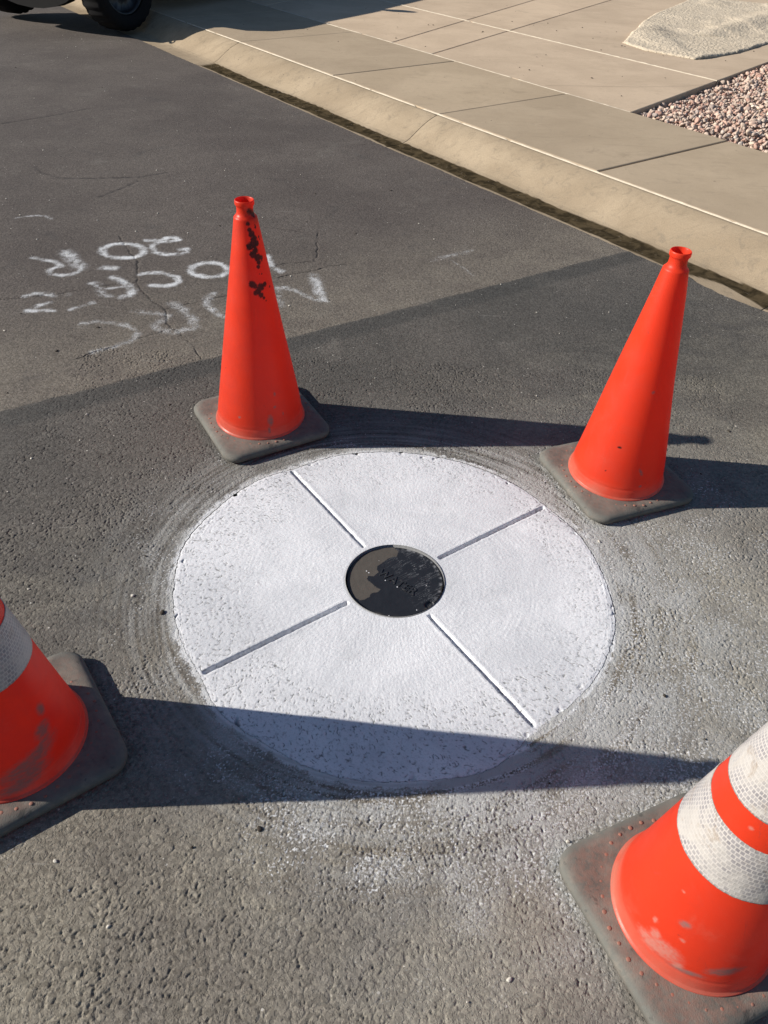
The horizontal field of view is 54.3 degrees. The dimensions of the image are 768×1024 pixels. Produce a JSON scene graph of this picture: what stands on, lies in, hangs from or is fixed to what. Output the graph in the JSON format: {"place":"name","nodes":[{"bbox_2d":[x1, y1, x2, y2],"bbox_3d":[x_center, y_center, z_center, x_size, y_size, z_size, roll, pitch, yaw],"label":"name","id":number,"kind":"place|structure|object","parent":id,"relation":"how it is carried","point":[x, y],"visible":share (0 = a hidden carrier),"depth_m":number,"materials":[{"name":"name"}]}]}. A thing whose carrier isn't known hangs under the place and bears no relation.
{"place":"outdoors","nodes":[
{"label":"outdoors","id":0,"kind":"place"},
{"bbox_2d":[0,6,767,1023],"bbox_3d":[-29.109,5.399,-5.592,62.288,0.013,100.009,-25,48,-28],"label":"road","id":1,"kind":"structure","parent":0,"point":[410,324],"depth_m":2.12,"materials":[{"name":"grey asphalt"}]},
{"bbox_2d":[0,598,127,836],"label":"traffic cone","id":2,"kind":"object","parent":1,"relation":"on","point":[61,741],"visible":1,"depth_m":1.43,"materials":[{"name":"orange plastic"}]},
{"bbox_2d":[0,0,151,30],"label":"parked car","id":3,"kind":"object","parent":1,"relation":"on","point":[124,15],"visible":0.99,"depth_m":7.21,"materials":[{"name":"rubber"}]},
{"bbox_2d":[194,196,328,462],"bbox_3d":[-0.388,-0.558,2.212,0.357,0.710,0.357,-19,46,-23],"label":"traffic cone","id":4,"kind":"object","parent":1,"relation":"on","point":[260,405],"visible":1,"depth_m":2.23,"materials":[{"name":"orange plastic"}]},
{"bbox_2d":[7,67,729,848],"bbox_3d":[-1.410,-1.808,4.121,3.188,0.007,9.195,-23,47,-26],"label":"dark grit","id":5,"kind":"object","parent":1,"relation":"on","point":[259,829],"visible":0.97,"depth_m":1.82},
{"bbox_2d":[3,46,759,1002],"bbox_3d":[-0.895,-1.969,4.333,3.409,0.005,8.823,-13,44,-17],"label":"pale grit","id":6,"kind":"object","parent":1,"relation":"on","point":[133,594],"visible":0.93,"depth_m":1.86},
{"bbox_2d":[173,452,615,782],"bbox_3d":[0.020,0.189,1.942,1.127,0.034,1.118,3,41,0],"label":"concrete collar","id":7,"kind":"object","parent":1,"relation":"on","point":[495,654],"visible":1,"depth_m":1.83,"materials":[{"name":"white paint"}]},
{"bbox_2d":[347,547,442,616],"bbox_3d":[0.028,0.187,1.948,0.249,0.028,0.249,3,41,0],"label":"manhole cover","id":8,"kind":"object","parent":7,"relation":"in","point":[396,582],"visible":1,"depth_m":1.93,"materials":[{"name":"metal"}]},
{"bbox_2d":[62,0,767,311],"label":"kerb","id":9,"kind":"structure","parent":1,"relation":"on","point":[728,259],"depth_m":4.40,"materials":[{"name":"concrete"}]},
{"bbox_2d":[539,246,692,523],"bbox_3d":[0.712,-0.368,2.053,0.355,0.710,0.357,-13,43,-17],"label":"traffic cone","id":10,"kind":"object","parent":1,"relation":"on","point":[609,466],"visible":1,"depth_m":2.08,"materials":[{"name":"orange plastic"}]},
{"bbox_2d":[559,722,767,1023],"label":"traffic cone","id":11,"kind":"object","parent":1,"relation":"on","point":[670,896],"visible":1,"depth_m":1.19,"materials":[{"name":"plastic"}]},
{"label":"joint bed","id":12,"kind":"structure","parent":1,"relation":"on","visible":0},
{"bbox_2d":[150,0,767,234],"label":"joint sealant","id":13,"kind":"object","parent":12,"relation":"on","point":[740,224],"visible":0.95,"depth_m":5.63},
{"bbox_2d":[150,0,767,232],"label":"sidewalk","id":14,"kind":"structure","parent":0,"point":[717,176],"depth_m":5.08,"materials":[{"name":"concrete"}]},
{"bbox_2d":[249,0,767,113],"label":"driveway","id":15,"kind":"structure","parent":0,"point":[609,26],"depth_m":7.09,"materials":[{"name":"concrete"}]},
{"bbox_2d":[622,0,767,59],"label":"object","id":16,"kind":"object","parent":15,"relation":"on","point":[696,29],"visible":1,"depth_m":7.76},
{"bbox_2d":[638,64,767,152],"bbox_3d":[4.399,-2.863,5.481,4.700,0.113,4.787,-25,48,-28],"label":"gravel","id":17,"kind":"structure","parent":0,"point":[736,111],"depth_m":5.33,"materials":[{"name":"beige gravel"}]}
]}

